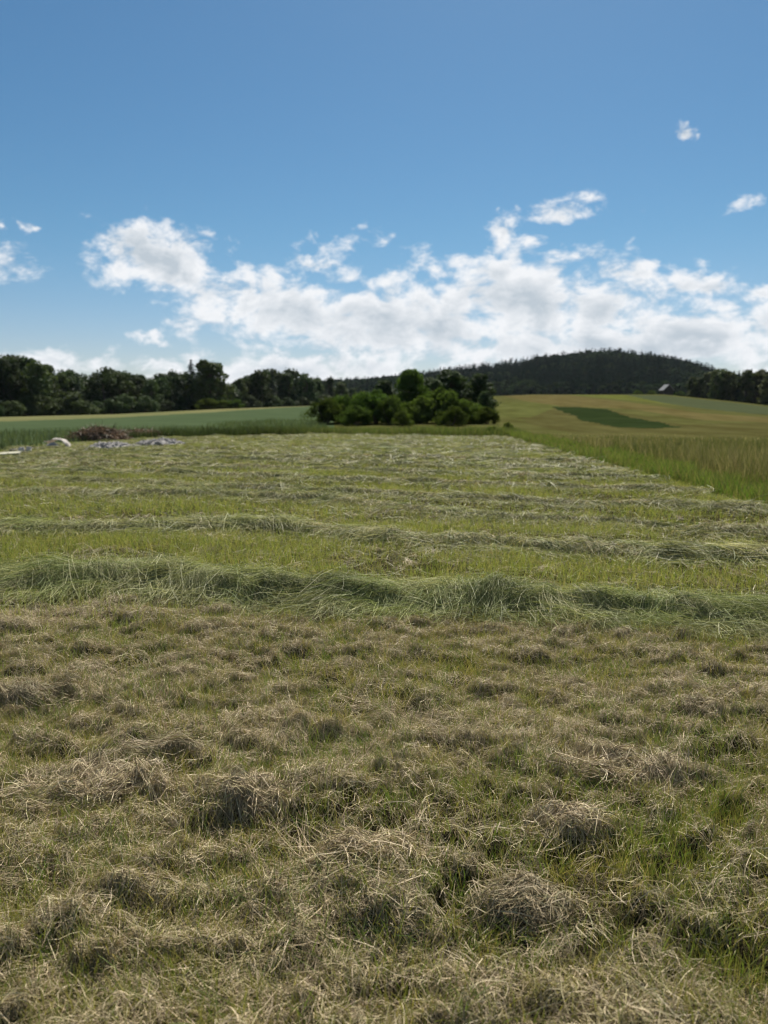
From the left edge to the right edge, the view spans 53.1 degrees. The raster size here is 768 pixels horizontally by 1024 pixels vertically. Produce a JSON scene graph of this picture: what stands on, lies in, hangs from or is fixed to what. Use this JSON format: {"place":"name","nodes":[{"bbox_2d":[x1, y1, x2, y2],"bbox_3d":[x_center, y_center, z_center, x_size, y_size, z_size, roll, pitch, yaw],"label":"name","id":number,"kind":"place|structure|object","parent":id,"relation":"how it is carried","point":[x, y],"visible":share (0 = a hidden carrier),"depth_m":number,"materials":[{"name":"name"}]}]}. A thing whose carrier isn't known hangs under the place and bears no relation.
{"place":"outdoors","nodes":[
{"label":"outdoors","id":0,"kind":"place"},
{"bbox_2d":[7,355,52,401],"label":"broadleaf tree","id":1,"kind":"object","parent":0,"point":[25,359],"visible":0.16,"depth_m":159.31,"materials":[{"name":"green plant"}]},
{"bbox_2d":[0,406,303,421],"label":"dry grass strip","id":2,"kind":"object","parent":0,"point":[22,418],"visible":0.94,"depth_m":128.71,"materials":[{"name":"plant"}]},
{"bbox_2d":[0,360,15,416],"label":"spruce tree","id":3,"kind":"object","parent":2,"relation":"on","point":[4,390],"visible":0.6,"depth_m":152.40,"materials":[{"name":"green plant"}]},
{"bbox_2d":[0,357,25,416],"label":"broadleaf tree","id":4,"kind":"object","parent":2,"relation":"on","point":[11,365],"visible":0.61,"depth_m":153.66,"materials":[{"name":"green plant"}]},
{"bbox_2d":[1,400,26,416],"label":"undergrowth bush","id":5,"kind":"object","parent":2,"relation":"on","point":[16,410],"visible":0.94,"depth_m":145.35,"materials":[{"name":"green plant"}]},
{"bbox_2d":[6,354,28,397],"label":"broadleaf tree","id":6,"kind":"object","parent":2,"relation":"on","point":[15,357],"visible":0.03,"depth_m":159.48,"materials":[{"name":"green plant"}]},
{"bbox_2d":[17,395,43,416],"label":"undergrowth bush","id":7,"kind":"object","parent":2,"relation":"on","point":[27,400],"visible":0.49,"depth_m":150.69,"materials":[{"name":"green plant"}]},
{"bbox_2d":[21,359,55,415],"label":"broadleaf tree","id":8,"kind":"object","parent":2,"relation":"on","point":[44,380],"visible":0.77,"depth_m":153.29,"materials":[{"name":"green plant"}]},
{"bbox_2d":[23,393,58,415],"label":"undergrowth bush","id":9,"kind":"object","parent":2,"relation":"on","point":[44,405],"visible":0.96,"depth_m":150.56,"materials":[{"name":"green plant"}]},
{"bbox_2d":[25,363,64,415],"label":"broadleaf tree","id":10,"kind":"object","parent":2,"relation":"on","point":[55,386],"visible":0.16,"depth_m":158.52,"materials":[{"name":"green plant"}]},
{"bbox_2d":[48,398,72,415],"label":"undergrowth bush","id":11,"kind":"object","parent":2,"relation":"on","point":[62,407],"visible":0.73,"depth_m":155.64,"materials":[{"name":"green plant"}]},
{"bbox_2d":[52,372,72,414],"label":"broadleaf tree","id":12,"kind":"object","parent":2,"relation":"on","point":[63,383],"visible":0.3,"depth_m":165.24,"materials":[{"name":"green plant"}]},
{"bbox_2d":[59,371,87,414],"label":"broadleaf tree","id":13,"kind":"object","parent":2,"relation":"on","point":[72,383],"visible":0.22,"depth_m":168.98,"materials":[{"name":"green plant"}]},
{"bbox_2d":[59,391,100,414],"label":"undergrowth bush","id":14,"kind":"object","parent":2,"relation":"on","point":[75,401],"visible":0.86,"depth_m":156.66,"materials":[{"name":"green plant"}]},
{"bbox_2d":[89,401,107,414],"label":"undergrowth bush","id":15,"kind":"object","parent":2,"relation":"on","point":[98,404],"visible":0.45,"depth_m":163.23,"materials":[{"name":"green plant"}]},
{"bbox_2d":[83,366,119,414],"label":"broadleaf tree","id":16,"kind":"object","parent":2,"relation":"on","point":[102,381],"visible":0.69,"depth_m":169.53,"materials":[{"name":"green plant"}]},
{"bbox_2d":[100,398,125,414],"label":"undergrowth bush","id":17,"kind":"object","parent":2,"relation":"on","point":[110,405],"visible":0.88,"depth_m":164.57,"materials":[{"name":"green plant"}]},
{"bbox_2d":[105,373,141,413],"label":"broadleaf tree","id":18,"kind":"object","parent":2,"relation":"on","point":[127,385],"visible":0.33,"depth_m":175.00,"materials":[{"name":"green plant"}]},
{"bbox_2d":[109,394,142,413],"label":"undergrowth bush","id":19,"kind":"object","parent":2,"relation":"on","point":[127,403],"visible":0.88,"depth_m":167.30,"materials":[{"name":"green plant"}]},
{"bbox_2d":[126,377,150,412],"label":"broadleaf tree","id":20,"kind":"object","parent":2,"relation":"on","point":[140,382],"visible":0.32,"depth_m":180.09,"materials":[{"name":"green plant"}]},
{"bbox_2d":[130,396,160,412],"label":"undergrowth bush","id":21,"kind":"object","parent":2,"relation":"on","point":[147,402],"visible":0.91,"depth_m":170.26,"materials":[{"name":"green plant"}]},
{"bbox_2d":[141,379,164,411],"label":"broadleaf tree","id":22,"kind":"object","parent":2,"relation":"on","point":[147,387],"visible":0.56,"depth_m":177.29,"materials":[{"name":"green plant"}]},
{"bbox_2d":[150,377,175,411],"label":"broadleaf tree","id":23,"kind":"object","parent":2,"relation":"on","point":[162,388],"visible":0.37,"depth_m":181.78,"materials":[{"name":"green plant"}]},
{"bbox_2d":[158,400,174,411],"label":"undergrowth bush","id":24,"kind":"object","parent":2,"relation":"on","point":[164,407],"visible":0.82,"depth_m":175.71,"materials":[{"name":"green plant"}]},
{"bbox_2d":[164,376,188,410],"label":"broadleaf tree","id":25,"kind":"object","parent":2,"relation":"on","point":[178,382],"visible":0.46,"depth_m":181.17,"materials":[{"name":"green plant"}]},
{"bbox_2d":[169,395,193,410],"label":"undergrowth bush","id":26,"kind":"object","parent":2,"relation":"on","point":[176,405],"visible":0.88,"depth_m":175.96,"materials":[{"name":"green plant"}]},
{"bbox_2d":[171,360,209,410],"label":"tall tree","id":27,"kind":"object","parent":2,"relation":"on","point":[191,372],"visible":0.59,"depth_m":177.37,"materials":[{"name":"green plant"}]},
{"bbox_2d":[194,398,217,409],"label":"bush","id":28,"kind":"object","parent":2,"relation":"on","point":[210,403],"visible":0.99,"depth_m":165.40,"materials":[{"name":"green plant"}]},
{"bbox_2d":[185,359,237,409],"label":"tall tree","id":29,"kind":"object","parent":2,"relation":"on","point":[208,375],"visible":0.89,"depth_m":176.96,"materials":[{"name":"green plant"}]},
{"bbox_2d":[214,400,230,408],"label":"bush","id":30,"kind":"object","parent":2,"relation":"on","point":[223,404],"visible":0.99,"depth_m":166.17,"materials":[{"name":"green plant"}]},
{"bbox_2d":[228,399,244,408],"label":"bush","id":31,"kind":"object","parent":2,"relation":"on","point":[234,403],"visible":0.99,"depth_m":166.66,"materials":[{"name":"green plant"}]},
{"bbox_2d":[231,378,248,403],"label":"broadleaf tree","id":32,"kind":"object","parent":2,"relation":"on","point":[239,384],"visible":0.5,"depth_m":198.45,"materials":[{"name":"green plant"}]},
{"bbox_2d":[239,395,262,407],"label":"undergrowth bush","id":33,"kind":"object","parent":2,"relation":"on","point":[251,402],"visible":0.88,"depth_m":194.66,"materials":[{"name":"green plant"}]},
{"bbox_2d":[250,370,274,407],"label":"broadleaf tree","id":34,"kind":"object","parent":2,"relation":"on","point":[260,378],"visible":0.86,"depth_m":200.79,"materials":[{"name":"green plant"}]},
{"bbox_2d":[261,395,283,406],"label":"undergrowth bush","id":35,"kind":"object","parent":2,"relation":"on","point":[276,401],"visible":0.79,"depth_m":202.18,"materials":[{"name":"green plant"}]},
{"bbox_2d":[281,397,296,406],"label":"undergrowth bush","id":36,"kind":"object","parent":2,"relation":"on","point":[288,402],"visible":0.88,"depth_m":208.19,"materials":[{"name":"green plant"}]},
{"bbox_2d":[0,406,333,449],"bbox_3d":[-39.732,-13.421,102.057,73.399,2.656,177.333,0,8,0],"label":"crop field","id":37,"kind":"structure","parent":0,"point":[199,419],"depth_m":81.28,"materials":[{"name":"plant"}]},
{"bbox_2d":[124,426,168,436],"bbox_3d":[-13.068,-4.397,41.906,3.051,0.773,2.595,0,8,0],"label":"earth heap","id":38,"kind":"object","parent":37,"relation":"on","point":[136,430],"visible":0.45,"depth_m":41.52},
{"bbox_2d":[0,433,767,1023],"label":"mown field","id":39,"kind":"structure","parent":0,"point":[634,916],"depth_m":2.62,"materials":[{"name":"plant"}]},
{"bbox_2d":[0,662,96,717],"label":"hay clump","id":40,"kind":"object","parent":39,"relation":"on","point":[22,688],"visible":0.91,"depth_m":3.70,"materials":[{"name":"plant"}]},
{"bbox_2d":[44,438,70,446],"bbox_3d":[-12.389,-2.636,29.262,0.967,0.399,0.843,0,8,0],"label":"crumpled sheet","id":41,"kind":"object","parent":39,"relation":"on","point":[51,442],"visible":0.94,"depth_m":28.97,"materials":[{"name":"plastic"}]},
{"bbox_2d":[0,739,193,818],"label":"hay clump","id":42,"kind":"object","parent":39,"relation":"on","point":[82,768],"visible":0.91,"depth_m":2.79,"materials":[{"name":"plant"}]},
{"bbox_2d":[64,422,133,441],"bbox_3d":[-13.389,-3.767,35.914,3.449,1.114,2.797,0,8,0],"label":"earth heap","id":43,"kind":"object","parent":39,"relation":"on","point":[95,433],"visible":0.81,"depth_m":35.28,"materials":[{"name":"soil"}]},
{"bbox_2d":[89,441,139,448],"bbox_3d":[-10.232,-2.485,29.032,2.152,0.387,1.734,0,8,0],"label":"gravel heap","id":44,"kind":"object","parent":39,"relation":"on","point":[113,444],"visible":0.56,"depth_m":28.57,"materials":[{"name":"gravel"}]},
{"bbox_2d":[135,437,184,445],"bbox_3d":[-9.206,-2.872,31.643,2.135,0.445,1.831,0,8,0],"label":"gravel heap","id":45,"kind":"object","parent":39,"relation":"on","point":[160,441],"visible":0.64,"depth_m":31.19,"materials":[{"name":"gravel"}]},
{"bbox_2d":[109,722,220,769],"bbox_3d":[-0.916,0.942,3.193,0.477,0.182,0.406,0,8,0],"label":"hay clump","id":46,"kind":"object","parent":39,"relation":"on","point":[168,742],"visible":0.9,"depth_m":3.13,"materials":[{"name":"plant"}]},
{"bbox_2d":[194,760,309,838],"bbox_3d":[-0.481,0.988,2.728,0.431,0.206,0.416,0,8,0],"label":"hay clump","id":47,"kind":"object","parent":39,"relation":"on","point":[248,786],"visible":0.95,"depth_m":2.68,"materials":[{"name":"plant"}]},
{"bbox_2d":[0,424,524,448],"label":"weeds","id":48,"kind":"object","parent":39,"relation":"on","point":[435,430],"visible":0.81,"depth_m":43.30,"materials":[{"name":"green plant"}]},
{"bbox_2d":[6,445,602,464],"bbox_3d":[-3.915,-1.881,24.249,21.201,0.244,1.631,3,8,21],"label":"grass swath","id":49,"kind":"object","parent":39,"relation":"on","point":[551,459],"depth_m":22.93,"materials":[{"name":"plant"}]},
{"bbox_2d":[3,448,630,472],"bbox_3d":[-3.404,-1.538,21.541,19.730,0.280,1.537,3,8,22],"label":"grass swath","id":50,"kind":"object","parent":39,"relation":"on","point":[267,458],"depth_m":20.34,"materials":[{"name":"plant"}]},
{"bbox_2d":[0,432,639,479],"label":"cut grass","id":51,"kind":"structure","parent":39,"relation":"on","point":[332,443],"depth_m":25.59,"materials":[{"name":"plant"}]},
{"bbox_2d":[0,455,669,482],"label":"grass swath","id":52,"kind":"object","parent":39,"relation":"on","point":[540,475],"depth_m":17.55,"materials":[{"name":"plant"}]},
{"bbox_2d":[266,808,451,887],"bbox_3d":[-0.086,1.030,2.432,0.619,0.209,0.434,0,8,0],"label":"hay clump","id":53,"kind":"object","parent":39,"relation":"on","point":[346,839],"visible":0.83,"depth_m":2.38,"materials":[{"name":"plant"}]},
{"bbox_2d":[0,461,720,494],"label":"grass swath","id":54,"kind":"object","parent":39,"relation":"on","point":[627,486],"depth_m":15.03,"materials":[{"name":"plant"}]},
{"bbox_2d":[0,433,767,1023],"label":"loose hay","id":55,"kind":"object","parent":39,"relation":"on","point":[294,729],"visible":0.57,"depth_m":2.79},
{"bbox_2d":[0,461,767,1023],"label":"grass tuft cover","id":56,"kind":"object","parent":39,"relation":"on","point":[376,791],"depth_m":2.91,"materials":[{"name":"plant"}]},
{"bbox_2d":[0,543,767,644],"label":"grass swath","id":57,"kind":"object","parent":39,"relation":"on","point":[168,576],"depth_m":5.41,"materials":[{"name":"plant"}]},
{"bbox_2d":[0,511,767,571],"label":"grass swath","id":58,"kind":"object","parent":39,"relation":"on","point":[758,551],"depth_m":8.20,"materials":[{"name":"plant"}]},
{"bbox_2d":[0,482,767,540],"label":"grass swath","id":59,"kind":"object","parent":39,"relation":"on","point":[465,513],"depth_m":10.72,"materials":[{"name":"plant"}]},
{"bbox_2d":[0,470,767,514],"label":"grass swath","id":60,"kind":"object","parent":39,"relation":"on","point":[684,503],"depth_m":12.13,"materials":[{"name":"plant"}]},
{"bbox_2d":[438,856,620,950],"bbox_3d":[0.421,1.091,2.187,0.530,0.152,0.410,0,8,0],"label":"hay clump","id":61,"kind":"object","parent":39,"relation":"on","point":[528,887],"visible":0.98,"depth_m":2.14,"materials":[{"name":"plant"}]},
{"bbox_2d":[500,778,647,870],"bbox_3d":[0.614,1.024,2.579,0.521,0.166,0.378,-2,8,-12],"label":"hay clump","id":62,"kind":"object","parent":39,"relation":"on","point":[580,812],"visible":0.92,"depth_m":2.53,"materials":[{"name":"plant"}]},
{"bbox_2d":[523,726,707,801],"bbox_3d":[0.889,0.950,2.980,0.681,0.206,0.441,0,8,0],"label":"hay clump","id":63,"kind":"object","parent":39,"relation":"on","point":[656,763],"visible":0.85,"depth_m":2.95,"materials":[{"name":"plant"}]},
{"bbox_2d":[0,0,767,388],"label":"sky","id":64,"kind":"structure","parent":0,"point":[339,189],"materials":[{"name":"blue"}]},
{"bbox_2d":[169,394,767,501],"bbox_3d":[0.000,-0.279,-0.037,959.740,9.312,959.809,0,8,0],"label":"meadow","id":65,"kind":"structure","parent":0,"point":[540,414],"depth_m":72.90,"materials":[{"name":"plant"}]},
{"bbox_2d":[267,370,283,406],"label":"spruce tree","id":66,"kind":"object","parent":65,"relation":"on","point":[272,383],"visible":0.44,"depth_m":216.07,"materials":[{"name":"green plant"}]},
{"bbox_2d":[274,372,291,401],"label":"broadleaf tree","id":67,"kind":"object","parent":65,"relation":"on","point":[278,376],"visible":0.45,"depth_m":220.88,"materials":[{"name":"green plant"}]},
{"bbox_2d":[276,373,298,406],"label":"broadleaf tree","id":68,"kind":"object","parent":65,"relation":"on","point":[287,378],"visible":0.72,"depth_m":219.88,"materials":[{"name":"green plant"}]},
{"bbox_2d":[295,396,314,405],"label":"undergrowth bush","id":69,"kind":"object","parent":65,"relation":"on","point":[303,401],"visible":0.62,"depth_m":214.34,"materials":[{"name":"green plant"}]},
{"bbox_2d":[293,374,320,404],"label":"broadleaf tree","id":70,"kind":"object","parent":65,"relation":"on","point":[309,382],"visible":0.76,"depth_m":219.28,"materials":[{"name":"green plant"}]},
{"bbox_2d":[307,379,324,400],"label":"broadleaf tree","id":71,"kind":"object","parent":65,"relation":"on","point":[319,385],"visible":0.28,"depth_m":226.91,"materials":[{"name":"green plant"}]},
{"bbox_2d":[300,397,345,423],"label":"bush","id":72,"kind":"object","parent":65,"relation":"on","point":[326,409],"visible":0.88,"depth_m":64.73,"materials":[{"name":"green plant"}]},
{"bbox_2d":[322,375,336,398],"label":"broadleaf tree","id":73,"kind":"object","parent":65,"relation":"on","point":[329,381],"visible":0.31,"depth_m":256.02,"materials":[{"name":"green plant"}]},
{"bbox_2d":[337,383,349,396],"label":"broadleaf tree","id":74,"kind":"object","parent":65,"relation":"on","point":[342,387],"visible":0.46,"depth_m":237.94,"materials":[{"name":"green plant"}]},
{"bbox_2d":[331,395,363,422],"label":"bush","id":75,"kind":"object","parent":65,"relation":"on","point":[344,399],"visible":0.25,"depth_m":66.56,"materials":[{"name":"green plant"}]},
{"bbox_2d":[334,404,373,425],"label":"bush","id":76,"kind":"object","parent":65,"relation":"on","point":[351,415],"visible":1,"depth_m":62.12,"materials":[{"name":"green plant"}]},
{"bbox_2d":[349,389,388,423],"bbox_3d":[-0.326,-8.946,65.578,5.070,3.081,4.991,-4,9,-28],"label":"bush","id":77,"kind":"object","parent":65,"relation":"on","point":[369,400],"visible":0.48,"depth_m":64.78,"materials":[{"name":"green plant"}]},
{"bbox_2d":[372,380,398,398],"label":"tree","id":78,"kind":"object","parent":65,"relation":"on","point":[384,386],"visible":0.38,"depth_m":76.53,"materials":[{"name":"green plant"}]},
{"bbox_2d":[371,395,415,424],"bbox_3d":[0.771,-8.422,63.652,3.430,2.597,3.960,-3,8,-22],"label":"bush","id":79,"kind":"object","parent":65,"relation":"on","point":[391,406],"visible":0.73,"depth_m":62.93,"materials":[{"name":"green plant"}]},
{"bbox_2d":[391,409,413,426],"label":"bush","id":80,"kind":"object","parent":65,"relation":"on","point":[402,418],"visible":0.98,"depth_m":59.30,"materials":[{"name":"green plant"}]},
{"bbox_2d":[394,368,428,408],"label":"tree","id":81,"kind":"object","parent":65,"relation":"on","point":[410,385],"visible":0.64,"depth_m":72.08,"materials":[{"name":"green plant"}]},
{"bbox_2d":[406,395,438,423],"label":"bush","id":82,"kind":"object","parent":65,"relation":"on","point":[418,412],"visible":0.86,"depth_m":64.74,"materials":[{"name":"green plant"}]},
{"bbox_2d":[422,377,447,402],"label":"tree","id":83,"kind":"object","parent":65,"relation":"on","point":[433,384],"visible":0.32,"depth_m":82.23,"materials":[{"name":"green plant"}]},
{"bbox_2d":[413,387,458,422],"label":"bush","id":84,"kind":"object","parent":65,"relation":"on","point":[442,397],"visible":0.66,"depth_m":65.12,"materials":[{"name":"green plant"}]},
{"bbox_2d":[432,405,470,425],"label":"bush","id":85,"kind":"object","parent":65,"relation":"on","point":[448,416],"visible":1,"depth_m":61.09,"materials":[{"name":"green plant"}]},
{"bbox_2d":[433,369,470,400],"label":"tree","id":86,"kind":"object","parent":65,"relation":"on","point":[456,380],"visible":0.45,"depth_m":83.86,"materials":[{"name":"green plant"}]},
{"bbox_2d":[449,398,481,423],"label":"bush","id":87,"kind":"object","parent":65,"relation":"on","point":[468,407],"visible":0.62,"depth_m":64.23,"materials":[{"name":"green plant"}]},
{"bbox_2d":[463,373,500,407],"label":"tree","id":88,"kind":"object","parent":65,"relation":"on","point":[478,384],"visible":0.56,"depth_m":81.69,"materials":[{"name":"green plant"}]},
{"bbox_2d":[470,407,500,423],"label":"bush","id":89,"kind":"object","parent":65,"relation":"on","point":[488,414],"visible":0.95,"depth_m":63.58,"materials":[{"name":"green plant"}]},
{"bbox_2d":[477,391,496,410],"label":"tree","id":90,"kind":"object","parent":65,"relation":"on","point":[483,398],"visible":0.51,"depth_m":78.16,"materials":[{"name":"green plant"}]},
{"bbox_2d":[658,384,674,394],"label":"barn","id":91,"kind":"structure","parent":65,"relation":"on","point":[667,389],"depth_m":269.97,"materials":[{"name":"grey wood"}]},
{"bbox_2d":[685,377,696,396],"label":"slender tree","id":92,"kind":"object","parent":65,"relation":"on","point":[691,385],"visible":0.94,"depth_m":247.44,"materials":[{"name":"green plant"}]},
{"bbox_2d":[694,376,705,397],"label":"slender tree","id":93,"kind":"object","parent":65,"relation":"on","point":[698,392],"visible":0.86,"depth_m":247.22,"materials":[{"name":"green plant"}]},
{"bbox_2d":[706,374,722,399],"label":"slender tree","id":94,"kind":"object","parent":65,"relation":"on","point":[716,378],"visible":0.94,"depth_m":239.74,"materials":[{"name":"green plant"}]},
{"bbox_2d":[713,370,732,399],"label":"slender tree","id":95,"kind":"object","parent":65,"relation":"on","point":[721,373],"visible":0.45,"depth_m":242.06,"materials":[{"name":"green plant"}]},
{"bbox_2d":[720,371,737,401],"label":"slender tree","id":96,"kind":"object","parent":65,"relation":"on","point":[728,394],"visible":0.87,"depth_m":239.28,"materials":[{"name":"green plant"}]},
{"bbox_2d":[731,370,743,401],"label":"spruce tree","id":97,"kind":"object","parent":65,"relation":"on","point":[737,395],"visible":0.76,"depth_m":238.22,"materials":[{"name":"green plant"}]},
{"bbox_2d":[735,369,755,402],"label":"slender tree","id":98,"kind":"object","parent":65,"relation":"on","point":[746,379],"visible":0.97,"depth_m":235.38,"materials":[{"name":"green plant"}]},
{"bbox_2d":[747,369,767,403],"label":"slender tree","id":99,"kind":"object","parent":65,"relation":"on","point":[761,373],"visible":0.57,"depth_m":239.88,"materials":[{"name":"green plant"}]},
{"bbox_2d":[755,374,767,404],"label":"slender tree","id":100,"kind":"object","parent":65,"relation":"on","point":[763,392],"visible":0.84,"depth_m":232.53,"materials":[{"name":"green plant"}]},
{"bbox_2d":[554,407,680,428],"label":"dark crop field","id":101,"kind":"structure","parent":0,"point":[607,417],"depth_m":71.83,"materials":[{"name":"plant"}]},
{"bbox_2d":[505,430,767,508],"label":"lush grass","id":102,"kind":"structure","parent":0,"point":[691,472],"depth_m":16.46,"materials":[{"name":"plant"}]},
{"bbox_2d":[538,433,767,484],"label":"tall meadow grass","id":103,"kind":"structure","parent":0,"point":[726,456],"depth_m":19.94,"materials":[{"name":"plant"}]},
{"bbox_2d":[628,395,767,414],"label":"crop field","id":104,"kind":"structure","parent":0,"point":[718,405],"depth_m":144.43,"materials":[{"name":"plant"}]},
{"bbox_3d":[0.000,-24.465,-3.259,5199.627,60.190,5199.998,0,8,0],"label":"hill","id":105,"kind":"structure","parent":0,"visible":0},
{"bbox_2d":[230,347,740,395],"bbox_3d":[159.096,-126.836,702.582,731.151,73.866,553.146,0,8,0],"label":"hill forest","id":106,"kind":"object","parent":105,"relation":"on","point":[588,370],"visible":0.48,"depth_m":617.07,"materials":[{"name":"green plant"}]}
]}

